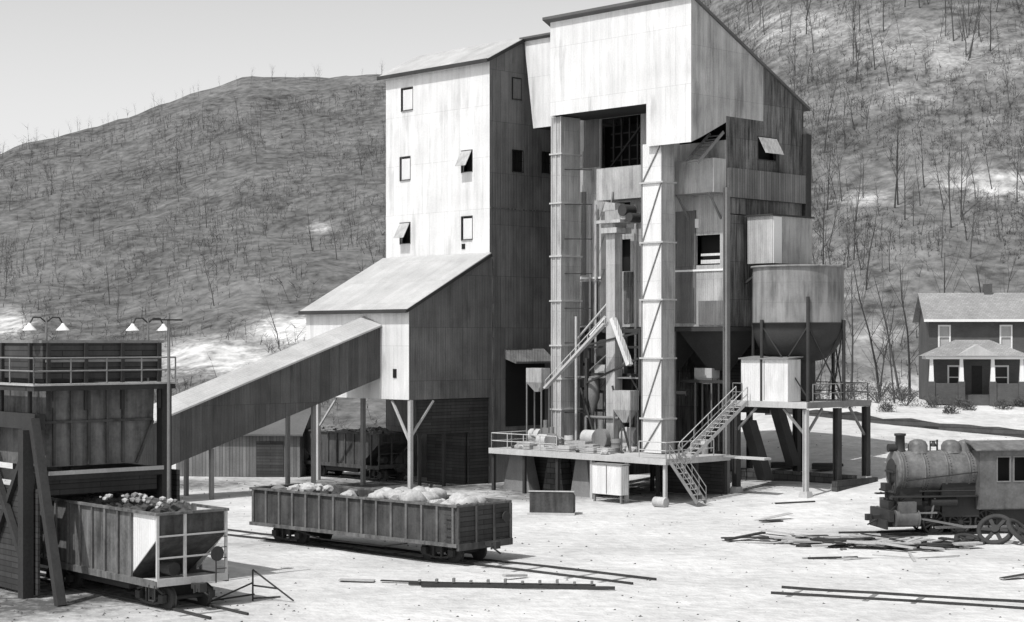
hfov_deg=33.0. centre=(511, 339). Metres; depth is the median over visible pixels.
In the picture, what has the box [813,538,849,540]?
plank
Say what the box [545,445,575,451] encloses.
crate
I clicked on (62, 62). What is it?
sky
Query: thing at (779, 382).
pump shed
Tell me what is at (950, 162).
bare tree
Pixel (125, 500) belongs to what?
coal lump
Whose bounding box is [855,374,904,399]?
bush
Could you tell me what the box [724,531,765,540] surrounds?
plank
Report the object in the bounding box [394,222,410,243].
window
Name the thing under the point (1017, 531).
scrap wheel
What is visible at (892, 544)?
plank
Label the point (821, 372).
bare tree
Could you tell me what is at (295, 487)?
boulder
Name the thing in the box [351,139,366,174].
bare tree
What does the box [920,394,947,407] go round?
bush
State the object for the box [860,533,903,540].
plank
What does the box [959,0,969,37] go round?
bare tree
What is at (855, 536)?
plank
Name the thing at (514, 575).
plank
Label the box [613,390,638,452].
feeder box
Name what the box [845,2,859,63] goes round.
bare tree
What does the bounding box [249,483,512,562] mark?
gondola car
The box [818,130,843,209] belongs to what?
bare tree
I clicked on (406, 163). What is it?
window
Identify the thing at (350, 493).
boulder
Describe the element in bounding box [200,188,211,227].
bare tree
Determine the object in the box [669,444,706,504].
staircase
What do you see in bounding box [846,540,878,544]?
plank
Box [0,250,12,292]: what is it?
bare tree
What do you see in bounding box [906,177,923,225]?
bare tree
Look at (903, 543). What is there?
plank
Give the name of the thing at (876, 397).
bush
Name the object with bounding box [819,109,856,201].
bare tree
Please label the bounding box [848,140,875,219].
bare tree
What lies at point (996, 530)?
scrap wheel
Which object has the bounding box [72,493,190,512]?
coal load
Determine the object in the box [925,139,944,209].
bare tree
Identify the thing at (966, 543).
plank
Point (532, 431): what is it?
pump machine
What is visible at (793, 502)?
plank
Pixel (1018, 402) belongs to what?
bush
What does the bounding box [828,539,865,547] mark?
plank
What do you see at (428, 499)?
boulder
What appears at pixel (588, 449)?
crate
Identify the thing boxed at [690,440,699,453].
barrel
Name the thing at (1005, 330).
window
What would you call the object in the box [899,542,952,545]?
plank
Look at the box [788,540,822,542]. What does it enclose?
plank
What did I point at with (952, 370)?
window
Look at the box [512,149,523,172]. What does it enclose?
window
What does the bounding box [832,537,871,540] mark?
plank
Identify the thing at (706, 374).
feeder box
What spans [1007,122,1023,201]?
bare tree
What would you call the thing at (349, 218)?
bare tree
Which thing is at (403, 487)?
boulder
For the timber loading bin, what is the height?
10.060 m
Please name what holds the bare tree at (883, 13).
on the hill
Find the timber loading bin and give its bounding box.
[0,340,179,606]
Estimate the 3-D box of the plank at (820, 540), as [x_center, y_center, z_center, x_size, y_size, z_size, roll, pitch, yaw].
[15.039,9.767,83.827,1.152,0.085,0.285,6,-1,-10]
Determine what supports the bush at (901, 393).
on the ground
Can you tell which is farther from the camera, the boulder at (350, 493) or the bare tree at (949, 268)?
the bare tree at (949, 268)
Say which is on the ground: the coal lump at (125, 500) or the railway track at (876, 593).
the railway track at (876, 593)
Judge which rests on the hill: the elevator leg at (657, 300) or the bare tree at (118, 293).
the bare tree at (118, 293)
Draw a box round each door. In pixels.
[256,441,283,476]
[773,216,781,262]
[972,366,981,393]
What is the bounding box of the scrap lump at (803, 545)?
[796,543,811,546]
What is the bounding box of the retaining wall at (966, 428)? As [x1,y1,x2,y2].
[765,408,1023,437]
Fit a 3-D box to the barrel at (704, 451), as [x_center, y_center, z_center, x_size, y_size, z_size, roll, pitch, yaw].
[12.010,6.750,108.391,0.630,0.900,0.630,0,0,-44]
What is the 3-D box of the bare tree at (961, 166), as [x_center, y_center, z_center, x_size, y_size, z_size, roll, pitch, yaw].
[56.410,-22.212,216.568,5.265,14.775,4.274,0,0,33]
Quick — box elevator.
[543,202,640,451]
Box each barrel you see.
[564,435,572,444]
[611,438,620,452]
[652,497,668,506]
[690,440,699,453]
[700,441,707,453]
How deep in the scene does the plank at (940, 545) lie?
82.16 m
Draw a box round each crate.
[517,441,536,448]
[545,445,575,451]
[566,440,592,447]
[575,444,599,449]
[580,447,598,452]
[597,447,614,453]
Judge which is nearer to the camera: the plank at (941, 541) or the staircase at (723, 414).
the plank at (941, 541)
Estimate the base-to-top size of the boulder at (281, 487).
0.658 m
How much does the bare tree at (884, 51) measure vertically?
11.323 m
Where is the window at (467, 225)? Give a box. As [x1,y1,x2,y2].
[461,216,472,240]
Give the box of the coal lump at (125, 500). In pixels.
[122,498,128,503]
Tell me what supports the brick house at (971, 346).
on the ground
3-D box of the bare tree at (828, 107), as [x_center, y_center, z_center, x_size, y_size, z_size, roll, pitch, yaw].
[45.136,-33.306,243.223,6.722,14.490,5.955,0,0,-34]
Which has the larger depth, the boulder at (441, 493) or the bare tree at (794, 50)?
the bare tree at (794, 50)
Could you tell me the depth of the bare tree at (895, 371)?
160.42 m
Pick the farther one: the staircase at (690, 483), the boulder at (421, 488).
the staircase at (690, 483)
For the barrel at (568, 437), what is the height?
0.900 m
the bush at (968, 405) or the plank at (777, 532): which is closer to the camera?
the plank at (777, 532)
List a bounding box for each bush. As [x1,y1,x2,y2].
[815,377,830,396]
[823,387,855,399]
[836,384,863,398]
[846,376,869,396]
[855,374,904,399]
[862,387,892,402]
[876,400,896,411]
[882,381,906,397]
[884,382,919,400]
[888,388,921,406]
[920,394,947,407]
[942,404,960,413]
[949,395,966,407]
[957,399,976,410]
[992,397,1012,409]
[1012,396,1023,406]
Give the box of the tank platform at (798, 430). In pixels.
[730,381,871,497]
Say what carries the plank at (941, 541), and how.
on the plank
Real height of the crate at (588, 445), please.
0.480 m
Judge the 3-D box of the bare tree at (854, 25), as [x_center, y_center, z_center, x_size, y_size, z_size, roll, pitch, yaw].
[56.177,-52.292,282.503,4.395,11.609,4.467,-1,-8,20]
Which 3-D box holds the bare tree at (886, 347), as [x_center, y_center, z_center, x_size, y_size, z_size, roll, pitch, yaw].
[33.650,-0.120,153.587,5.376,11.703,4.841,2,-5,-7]
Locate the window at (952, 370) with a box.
[947,365,958,382]
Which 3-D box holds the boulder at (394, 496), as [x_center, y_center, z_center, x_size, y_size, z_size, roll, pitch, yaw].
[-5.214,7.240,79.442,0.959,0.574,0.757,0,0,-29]
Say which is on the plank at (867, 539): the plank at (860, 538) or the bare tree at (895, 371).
the plank at (860, 538)
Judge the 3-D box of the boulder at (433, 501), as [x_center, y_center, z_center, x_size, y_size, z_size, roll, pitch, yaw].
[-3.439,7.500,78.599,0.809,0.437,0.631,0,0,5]
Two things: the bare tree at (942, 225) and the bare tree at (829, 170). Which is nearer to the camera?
the bare tree at (942, 225)
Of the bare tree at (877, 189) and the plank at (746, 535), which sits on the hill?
the bare tree at (877, 189)
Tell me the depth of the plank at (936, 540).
83.64 m
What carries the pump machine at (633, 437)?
on the loading platform at (539, 470)
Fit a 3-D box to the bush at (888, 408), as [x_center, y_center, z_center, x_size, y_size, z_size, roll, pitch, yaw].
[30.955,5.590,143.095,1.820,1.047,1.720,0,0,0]
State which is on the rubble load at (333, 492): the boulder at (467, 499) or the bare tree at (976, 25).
the boulder at (467, 499)
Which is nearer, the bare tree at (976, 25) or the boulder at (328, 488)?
the boulder at (328, 488)
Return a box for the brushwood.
[0,0,1023,427]
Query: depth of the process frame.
113.72 m
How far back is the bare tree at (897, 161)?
218.44 m
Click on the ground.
(621, 542)
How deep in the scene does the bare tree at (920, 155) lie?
225.08 m
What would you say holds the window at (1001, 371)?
in the brick house at (971, 346)
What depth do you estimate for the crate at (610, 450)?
108.56 m
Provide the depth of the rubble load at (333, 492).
83.65 m
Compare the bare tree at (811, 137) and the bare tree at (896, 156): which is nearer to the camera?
the bare tree at (896, 156)
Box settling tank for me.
[751,264,845,401]
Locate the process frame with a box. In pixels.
[575,304,637,449]
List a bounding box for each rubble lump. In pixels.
[600,450,607,454]
[626,446,636,451]
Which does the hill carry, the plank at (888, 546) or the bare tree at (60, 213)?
the bare tree at (60, 213)
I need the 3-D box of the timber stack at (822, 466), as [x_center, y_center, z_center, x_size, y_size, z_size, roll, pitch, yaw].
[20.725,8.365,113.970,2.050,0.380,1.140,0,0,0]
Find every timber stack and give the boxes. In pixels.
[771,462,791,467]
[812,463,842,469]
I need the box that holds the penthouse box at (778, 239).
[744,213,814,283]
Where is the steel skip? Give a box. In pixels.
[527,490,574,515]
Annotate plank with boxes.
[338,578,374,581]
[380,580,434,581]
[502,574,527,576]
[721,536,768,538]
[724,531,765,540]
[736,542,791,542]
[755,512,792,520]
[758,537,809,539]
[759,520,782,521]
[761,530,793,534]
[770,537,794,538]
[775,501,814,503]
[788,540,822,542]
[791,535,828,536]
[796,535,822,537]
[808,556,857,558]
[810,538,832,541]
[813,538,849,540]
[822,541,856,544]
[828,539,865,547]
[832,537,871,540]
[840,533,880,537]
[842,556,871,558]
[846,537,874,539]
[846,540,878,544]
[854,543,884,546]
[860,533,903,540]
[871,541,916,548]
[871,546,901,547]
[872,554,928,558]
[882,541,926,545]
[885,535,914,538]
[885,537,910,541]
[897,537,929,541]
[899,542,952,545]
[900,549,935,550]
[905,537,922,541]
[908,552,915,561]
[917,555,959,558]
[920,546,944,549]
[923,540,953,542]
[927,539,945,542]
[927,545,954,546]
[938,537,960,540]
[945,548,969,549]
[952,541,982,545]
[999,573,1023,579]
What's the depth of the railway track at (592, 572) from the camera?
77.32 m
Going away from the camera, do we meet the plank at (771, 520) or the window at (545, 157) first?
the plank at (771, 520)
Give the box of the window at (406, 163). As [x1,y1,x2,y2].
[399,156,410,180]
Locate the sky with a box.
[0,0,632,153]
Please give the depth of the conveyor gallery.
111.08 m
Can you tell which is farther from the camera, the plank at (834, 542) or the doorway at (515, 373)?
the doorway at (515, 373)
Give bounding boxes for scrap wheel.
[954,533,984,544]
[976,514,1013,544]
[1006,518,1023,542]
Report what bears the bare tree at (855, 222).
on the hill
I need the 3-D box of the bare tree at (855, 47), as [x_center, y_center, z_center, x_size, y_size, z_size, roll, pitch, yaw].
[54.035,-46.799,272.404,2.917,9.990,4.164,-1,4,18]
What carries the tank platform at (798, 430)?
on the ground
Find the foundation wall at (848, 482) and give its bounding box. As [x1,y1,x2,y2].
[741,468,877,491]
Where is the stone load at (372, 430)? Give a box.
[309,424,397,433]
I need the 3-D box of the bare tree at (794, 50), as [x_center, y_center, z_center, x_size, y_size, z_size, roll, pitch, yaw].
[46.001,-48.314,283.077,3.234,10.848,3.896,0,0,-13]
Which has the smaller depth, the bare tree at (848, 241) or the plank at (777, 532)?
the plank at (777, 532)
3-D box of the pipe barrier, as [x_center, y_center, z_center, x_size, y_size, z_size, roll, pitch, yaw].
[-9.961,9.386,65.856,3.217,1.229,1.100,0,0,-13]
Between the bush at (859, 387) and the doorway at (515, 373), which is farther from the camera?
the bush at (859, 387)
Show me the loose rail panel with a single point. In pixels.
(522, 584)
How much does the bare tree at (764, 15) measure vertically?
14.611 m
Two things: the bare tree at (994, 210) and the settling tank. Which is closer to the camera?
the settling tank
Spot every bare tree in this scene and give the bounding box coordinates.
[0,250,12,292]
[58,194,67,232]
[100,245,116,304]
[110,270,126,322]
[172,140,184,183]
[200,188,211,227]
[200,254,219,305]
[252,283,279,346]
[301,204,320,250]
[325,203,341,259]
[345,194,353,241]
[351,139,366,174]
[357,229,377,263]
[758,0,777,34]
[773,43,806,93]
[784,0,797,42]
[788,26,799,75]
[800,1,811,33]
[800,47,816,83]
[803,0,820,52]
[803,83,822,182]
[811,164,841,263]
[815,132,838,207]
[816,55,842,152]
[817,357,830,396]
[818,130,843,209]
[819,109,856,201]
[823,231,902,390]
[824,175,845,251]
[825,237,880,398]
[827,248,874,386]
[830,81,850,147]
[836,291,856,376]
[839,214,853,266]
[841,188,862,268]
[844,87,854,129]
[844,177,873,259]
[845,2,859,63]
[846,4,865,52]
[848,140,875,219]
[850,24,860,72]
[851,0,860,31]
[851,138,870,197]
[852,191,891,289]
[855,29,867,83]
[855,246,910,394]
[856,204,873,269]
[859,0,886,69]
[859,82,875,128]
[862,288,910,399]
[867,238,921,394]
[869,15,893,85]
[870,169,884,210]
[871,296,912,402]
[874,212,896,254]
[877,113,913,207]
[878,212,894,270]
[880,0,888,31]
[882,110,916,204]
[894,143,920,219]
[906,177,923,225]
[907,143,925,205]
[908,123,926,187]
[910,219,975,294]
[921,193,936,235]
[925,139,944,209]
[928,190,952,257]
[934,143,967,227]
[939,127,963,195]
[940,3,947,35]
[940,112,982,215]
[945,229,1015,292]
[946,0,959,40]
[950,134,978,198]
[952,152,975,219]
[953,1,971,54]
[954,172,971,239]
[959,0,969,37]
[961,0,967,40]
[964,192,999,258]
[965,0,983,60]
[970,2,990,57]
[971,131,996,188]
[978,0,986,36]
[978,0,1006,50]
[983,177,1006,239]
[991,42,1011,106]
[992,241,1023,292]
[997,125,1023,200]
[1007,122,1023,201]
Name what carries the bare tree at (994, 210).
on the hill
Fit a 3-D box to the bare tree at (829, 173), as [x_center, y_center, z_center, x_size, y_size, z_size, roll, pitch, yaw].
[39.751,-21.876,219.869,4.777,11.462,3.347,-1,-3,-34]
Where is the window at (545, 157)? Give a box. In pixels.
[541,151,550,173]
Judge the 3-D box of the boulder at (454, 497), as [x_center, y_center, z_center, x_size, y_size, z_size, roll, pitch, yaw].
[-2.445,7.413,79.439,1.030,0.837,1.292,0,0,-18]
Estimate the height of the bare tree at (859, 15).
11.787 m
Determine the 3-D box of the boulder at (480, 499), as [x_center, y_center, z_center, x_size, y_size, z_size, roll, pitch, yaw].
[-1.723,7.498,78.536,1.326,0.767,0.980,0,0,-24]
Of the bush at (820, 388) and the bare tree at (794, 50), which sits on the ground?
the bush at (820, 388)
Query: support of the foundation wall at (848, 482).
on the ground
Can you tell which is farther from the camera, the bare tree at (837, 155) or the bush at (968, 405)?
the bare tree at (837, 155)
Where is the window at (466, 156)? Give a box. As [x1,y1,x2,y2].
[455,149,472,172]
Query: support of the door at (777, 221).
in the penthouse box at (778, 239)
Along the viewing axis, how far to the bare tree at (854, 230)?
198.10 m
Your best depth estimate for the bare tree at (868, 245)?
191.87 m
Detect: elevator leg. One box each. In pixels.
[549,116,591,439]
[639,144,676,453]
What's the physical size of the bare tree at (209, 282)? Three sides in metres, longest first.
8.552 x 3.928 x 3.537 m
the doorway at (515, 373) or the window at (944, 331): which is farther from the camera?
the window at (944, 331)
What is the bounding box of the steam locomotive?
[865,433,1023,534]
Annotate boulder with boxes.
[271,485,286,489]
[287,484,299,490]
[299,483,316,491]
[322,485,333,491]
[340,490,356,495]
[368,492,376,497]
[374,487,392,491]
[375,490,385,498]
[383,489,401,498]
[388,491,403,499]
[395,486,409,489]
[398,489,426,502]
[413,486,425,491]
[421,491,440,499]
[423,494,431,502]
[429,488,446,498]
[429,499,443,502]
[448,491,468,503]
[454,496,477,504]
[472,495,486,502]
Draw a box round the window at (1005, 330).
[1000,325,1011,347]
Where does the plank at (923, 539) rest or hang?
on the plank
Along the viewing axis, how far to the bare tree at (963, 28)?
272.43 m
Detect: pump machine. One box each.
[528,420,547,440]
[533,427,558,449]
[580,420,610,447]
[619,427,636,449]
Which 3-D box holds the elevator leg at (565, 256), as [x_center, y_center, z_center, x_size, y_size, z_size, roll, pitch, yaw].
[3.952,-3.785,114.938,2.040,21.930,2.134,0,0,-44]
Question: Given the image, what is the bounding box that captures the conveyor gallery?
[133,316,381,499]
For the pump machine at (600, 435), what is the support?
on the loading platform at (539, 470)
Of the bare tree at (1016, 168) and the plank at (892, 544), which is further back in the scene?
the bare tree at (1016, 168)
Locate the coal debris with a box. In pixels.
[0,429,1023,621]
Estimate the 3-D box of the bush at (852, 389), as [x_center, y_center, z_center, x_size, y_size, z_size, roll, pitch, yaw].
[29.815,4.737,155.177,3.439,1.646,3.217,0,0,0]
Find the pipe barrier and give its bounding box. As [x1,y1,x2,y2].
[211,569,293,601]
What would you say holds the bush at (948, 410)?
on the ground
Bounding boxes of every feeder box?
[526,368,549,440]
[595,365,605,429]
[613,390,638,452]
[694,368,719,451]
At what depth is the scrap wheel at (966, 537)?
84.70 m
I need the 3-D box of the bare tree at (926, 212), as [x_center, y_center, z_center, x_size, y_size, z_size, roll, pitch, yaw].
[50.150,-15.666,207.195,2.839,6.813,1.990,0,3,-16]
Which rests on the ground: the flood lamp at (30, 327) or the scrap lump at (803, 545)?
the scrap lump at (803, 545)
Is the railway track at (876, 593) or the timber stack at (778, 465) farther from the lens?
the timber stack at (778, 465)
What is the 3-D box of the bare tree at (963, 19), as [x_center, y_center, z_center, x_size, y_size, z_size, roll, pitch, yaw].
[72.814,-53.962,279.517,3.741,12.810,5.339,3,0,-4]
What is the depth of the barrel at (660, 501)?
102.41 m
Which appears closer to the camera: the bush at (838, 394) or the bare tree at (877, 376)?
the bush at (838, 394)
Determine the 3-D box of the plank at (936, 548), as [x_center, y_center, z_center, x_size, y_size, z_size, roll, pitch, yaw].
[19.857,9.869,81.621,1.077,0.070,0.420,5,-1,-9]
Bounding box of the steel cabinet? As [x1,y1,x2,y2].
[591,462,629,503]
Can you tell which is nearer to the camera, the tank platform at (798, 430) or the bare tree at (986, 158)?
the tank platform at (798, 430)
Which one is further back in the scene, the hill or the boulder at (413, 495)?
the hill
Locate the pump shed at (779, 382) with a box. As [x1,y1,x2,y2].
[738,356,802,401]
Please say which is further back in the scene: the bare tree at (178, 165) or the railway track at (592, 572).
the bare tree at (178, 165)
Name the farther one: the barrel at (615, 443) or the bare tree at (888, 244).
the bare tree at (888, 244)
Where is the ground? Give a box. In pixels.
[0,395,1023,621]
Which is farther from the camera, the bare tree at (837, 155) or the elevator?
the bare tree at (837, 155)
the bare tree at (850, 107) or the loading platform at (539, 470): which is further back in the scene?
the bare tree at (850, 107)
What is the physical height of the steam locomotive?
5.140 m
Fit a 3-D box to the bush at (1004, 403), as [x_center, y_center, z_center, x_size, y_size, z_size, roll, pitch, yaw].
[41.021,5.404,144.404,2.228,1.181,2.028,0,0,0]
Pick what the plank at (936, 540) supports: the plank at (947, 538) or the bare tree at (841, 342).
the plank at (947, 538)
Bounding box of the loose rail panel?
[408,578,614,589]
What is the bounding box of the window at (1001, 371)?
[995,365,1008,382]
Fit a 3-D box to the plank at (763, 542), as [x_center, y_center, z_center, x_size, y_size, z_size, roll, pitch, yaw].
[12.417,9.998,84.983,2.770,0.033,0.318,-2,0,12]
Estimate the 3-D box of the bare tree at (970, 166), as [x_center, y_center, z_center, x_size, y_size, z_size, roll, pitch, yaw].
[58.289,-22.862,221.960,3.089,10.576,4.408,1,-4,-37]
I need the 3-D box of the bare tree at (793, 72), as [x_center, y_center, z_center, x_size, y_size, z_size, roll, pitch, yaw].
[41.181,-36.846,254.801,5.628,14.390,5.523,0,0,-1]
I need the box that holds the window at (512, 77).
[512,77,521,100]
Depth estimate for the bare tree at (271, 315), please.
207.22 m
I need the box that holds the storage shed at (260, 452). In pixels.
[176,408,310,476]
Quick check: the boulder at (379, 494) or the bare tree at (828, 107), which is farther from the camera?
the bare tree at (828, 107)
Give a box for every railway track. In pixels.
[40,567,248,619]
[228,529,656,584]
[308,473,441,485]
[771,586,1023,609]
[838,528,1007,536]
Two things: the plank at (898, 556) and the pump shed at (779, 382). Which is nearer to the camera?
the plank at (898, 556)
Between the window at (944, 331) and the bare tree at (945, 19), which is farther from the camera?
the bare tree at (945, 19)
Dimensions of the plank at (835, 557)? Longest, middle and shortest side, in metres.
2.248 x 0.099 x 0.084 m
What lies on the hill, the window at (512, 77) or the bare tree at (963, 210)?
the bare tree at (963, 210)
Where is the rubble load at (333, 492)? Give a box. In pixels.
[314,490,478,504]
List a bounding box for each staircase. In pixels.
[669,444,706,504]
[679,386,747,460]
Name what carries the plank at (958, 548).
on the ground
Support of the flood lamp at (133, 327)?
on the timber loading bin
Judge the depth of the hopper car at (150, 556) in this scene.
64.96 m
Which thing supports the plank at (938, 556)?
on the ground
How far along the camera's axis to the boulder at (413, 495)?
78.47 m
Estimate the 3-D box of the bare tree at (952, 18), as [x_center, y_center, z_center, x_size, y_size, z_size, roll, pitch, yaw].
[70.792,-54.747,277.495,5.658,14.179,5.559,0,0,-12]
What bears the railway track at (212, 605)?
on the ground
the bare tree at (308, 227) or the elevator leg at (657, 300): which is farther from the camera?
the bare tree at (308, 227)
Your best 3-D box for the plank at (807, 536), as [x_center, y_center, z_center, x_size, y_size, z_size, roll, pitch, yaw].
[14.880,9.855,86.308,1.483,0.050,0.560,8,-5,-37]
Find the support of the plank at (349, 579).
on the ground
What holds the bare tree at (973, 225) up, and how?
on the hill
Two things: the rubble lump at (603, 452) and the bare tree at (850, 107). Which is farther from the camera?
the bare tree at (850, 107)
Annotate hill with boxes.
[0,0,1023,428]
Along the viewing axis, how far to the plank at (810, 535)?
86.51 m
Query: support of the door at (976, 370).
in the brick house at (971, 346)
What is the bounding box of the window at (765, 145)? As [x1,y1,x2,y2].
[757,136,783,161]
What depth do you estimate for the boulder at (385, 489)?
80.47 m
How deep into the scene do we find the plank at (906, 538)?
84.16 m
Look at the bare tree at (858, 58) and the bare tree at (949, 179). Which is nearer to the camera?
the bare tree at (949, 179)
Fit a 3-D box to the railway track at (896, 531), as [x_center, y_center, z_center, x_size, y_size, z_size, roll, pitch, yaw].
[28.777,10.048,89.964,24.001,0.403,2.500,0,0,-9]
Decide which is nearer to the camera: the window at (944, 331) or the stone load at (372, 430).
the stone load at (372, 430)
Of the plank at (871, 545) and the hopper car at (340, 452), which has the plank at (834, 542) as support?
the plank at (871, 545)
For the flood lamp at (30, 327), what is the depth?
67.49 m
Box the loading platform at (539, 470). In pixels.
[489,431,770,502]
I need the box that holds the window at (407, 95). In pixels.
[401,86,412,111]
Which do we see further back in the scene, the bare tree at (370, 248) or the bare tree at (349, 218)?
the bare tree at (349, 218)
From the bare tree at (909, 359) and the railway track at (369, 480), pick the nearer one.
the railway track at (369, 480)
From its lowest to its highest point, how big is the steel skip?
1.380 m
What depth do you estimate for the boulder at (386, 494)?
79.52 m
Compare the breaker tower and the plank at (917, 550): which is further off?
the breaker tower
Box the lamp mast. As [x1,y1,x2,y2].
[150,314,182,498]
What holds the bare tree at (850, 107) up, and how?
on the hill
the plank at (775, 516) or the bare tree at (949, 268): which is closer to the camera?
the plank at (775, 516)
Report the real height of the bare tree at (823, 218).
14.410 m
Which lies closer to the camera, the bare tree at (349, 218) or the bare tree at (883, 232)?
the bare tree at (883, 232)
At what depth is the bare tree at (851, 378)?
157.68 m
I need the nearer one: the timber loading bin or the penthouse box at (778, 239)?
the timber loading bin
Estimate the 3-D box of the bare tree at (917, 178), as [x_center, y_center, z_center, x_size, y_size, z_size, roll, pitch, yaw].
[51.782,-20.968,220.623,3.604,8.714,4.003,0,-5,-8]
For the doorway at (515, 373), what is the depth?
122.20 m
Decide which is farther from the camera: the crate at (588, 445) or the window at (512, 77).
the window at (512, 77)
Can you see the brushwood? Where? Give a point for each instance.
(816, 118)
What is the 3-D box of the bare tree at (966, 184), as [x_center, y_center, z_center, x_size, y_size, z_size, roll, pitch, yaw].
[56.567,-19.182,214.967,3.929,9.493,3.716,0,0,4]
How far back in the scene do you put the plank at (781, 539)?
85.49 m
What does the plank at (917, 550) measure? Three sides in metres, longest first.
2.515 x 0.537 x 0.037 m
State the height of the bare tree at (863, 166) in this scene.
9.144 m
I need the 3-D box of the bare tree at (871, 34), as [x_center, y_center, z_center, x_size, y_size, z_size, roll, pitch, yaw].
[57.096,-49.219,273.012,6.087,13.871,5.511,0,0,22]
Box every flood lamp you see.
[22,317,69,339]
[126,317,166,380]
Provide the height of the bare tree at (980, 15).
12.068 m
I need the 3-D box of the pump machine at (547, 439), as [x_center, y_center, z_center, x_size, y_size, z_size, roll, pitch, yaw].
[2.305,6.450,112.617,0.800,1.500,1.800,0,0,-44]
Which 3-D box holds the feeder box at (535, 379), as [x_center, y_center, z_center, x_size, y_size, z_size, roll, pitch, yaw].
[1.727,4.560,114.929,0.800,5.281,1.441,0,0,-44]
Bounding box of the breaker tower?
[298,38,597,488]
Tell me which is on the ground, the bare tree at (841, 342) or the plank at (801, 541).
the bare tree at (841, 342)
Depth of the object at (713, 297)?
111.34 m
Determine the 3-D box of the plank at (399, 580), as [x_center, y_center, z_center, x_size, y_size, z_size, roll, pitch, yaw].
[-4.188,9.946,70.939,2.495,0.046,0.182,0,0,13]
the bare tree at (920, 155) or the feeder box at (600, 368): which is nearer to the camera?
the feeder box at (600, 368)
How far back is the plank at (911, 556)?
78.65 m
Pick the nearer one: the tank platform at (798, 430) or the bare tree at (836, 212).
the tank platform at (798, 430)
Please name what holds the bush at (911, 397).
on the ground
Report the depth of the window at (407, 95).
126.41 m
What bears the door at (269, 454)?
in the storage shed at (260, 452)
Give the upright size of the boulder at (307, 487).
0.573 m
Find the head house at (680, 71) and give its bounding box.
[519,0,810,216]
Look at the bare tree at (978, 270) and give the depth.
162.39 m
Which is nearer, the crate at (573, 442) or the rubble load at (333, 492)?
the rubble load at (333, 492)
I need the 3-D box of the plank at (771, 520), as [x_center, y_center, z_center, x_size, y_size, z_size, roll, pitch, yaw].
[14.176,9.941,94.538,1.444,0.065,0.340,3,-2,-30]
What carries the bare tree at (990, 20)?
on the hill
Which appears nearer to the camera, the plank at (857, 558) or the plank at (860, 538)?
the plank at (857, 558)
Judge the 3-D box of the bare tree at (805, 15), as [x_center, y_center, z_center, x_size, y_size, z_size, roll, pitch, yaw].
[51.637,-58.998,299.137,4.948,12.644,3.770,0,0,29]
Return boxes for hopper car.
[40,492,228,609]
[304,428,407,481]
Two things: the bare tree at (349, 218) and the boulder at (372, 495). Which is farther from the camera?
the bare tree at (349, 218)
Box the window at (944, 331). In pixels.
[938,325,950,346]
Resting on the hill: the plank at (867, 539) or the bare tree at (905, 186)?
the bare tree at (905, 186)
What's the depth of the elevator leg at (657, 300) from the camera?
108.57 m
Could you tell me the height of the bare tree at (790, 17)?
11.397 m
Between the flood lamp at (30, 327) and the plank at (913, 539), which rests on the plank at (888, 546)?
the plank at (913, 539)
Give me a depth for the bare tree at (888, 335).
148.83 m
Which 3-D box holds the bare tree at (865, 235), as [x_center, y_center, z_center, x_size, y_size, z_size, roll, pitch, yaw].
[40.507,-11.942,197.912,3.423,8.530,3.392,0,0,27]
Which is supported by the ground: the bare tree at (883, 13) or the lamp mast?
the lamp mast
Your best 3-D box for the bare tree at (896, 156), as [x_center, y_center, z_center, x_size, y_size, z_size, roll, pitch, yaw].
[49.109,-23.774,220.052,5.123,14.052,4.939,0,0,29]
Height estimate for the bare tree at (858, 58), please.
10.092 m
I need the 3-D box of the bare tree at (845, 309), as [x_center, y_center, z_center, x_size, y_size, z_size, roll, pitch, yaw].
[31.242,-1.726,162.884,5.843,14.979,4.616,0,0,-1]
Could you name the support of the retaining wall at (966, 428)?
on the ground
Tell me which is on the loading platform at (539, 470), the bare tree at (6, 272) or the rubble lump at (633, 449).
the rubble lump at (633, 449)
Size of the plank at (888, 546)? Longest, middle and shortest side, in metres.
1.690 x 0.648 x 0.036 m
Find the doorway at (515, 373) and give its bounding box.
[506,360,544,426]
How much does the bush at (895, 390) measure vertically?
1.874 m
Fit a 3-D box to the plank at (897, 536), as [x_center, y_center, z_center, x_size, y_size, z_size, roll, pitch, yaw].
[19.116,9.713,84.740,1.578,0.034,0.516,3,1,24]
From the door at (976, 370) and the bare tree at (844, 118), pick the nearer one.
the door at (976, 370)
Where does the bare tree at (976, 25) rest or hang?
on the hill
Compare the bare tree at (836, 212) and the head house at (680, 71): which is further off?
the bare tree at (836, 212)
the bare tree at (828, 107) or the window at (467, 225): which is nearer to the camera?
the window at (467, 225)
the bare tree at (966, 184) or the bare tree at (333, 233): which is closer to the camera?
the bare tree at (966, 184)
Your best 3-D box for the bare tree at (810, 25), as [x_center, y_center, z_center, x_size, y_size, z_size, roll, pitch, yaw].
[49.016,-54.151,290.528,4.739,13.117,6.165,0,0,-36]
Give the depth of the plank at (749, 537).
85.69 m
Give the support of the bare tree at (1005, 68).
on the hill
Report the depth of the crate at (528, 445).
113.00 m
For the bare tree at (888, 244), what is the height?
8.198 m
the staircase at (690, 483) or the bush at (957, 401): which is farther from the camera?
the bush at (957, 401)
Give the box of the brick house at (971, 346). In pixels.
[912,284,1023,406]
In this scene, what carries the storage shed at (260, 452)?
on the ground

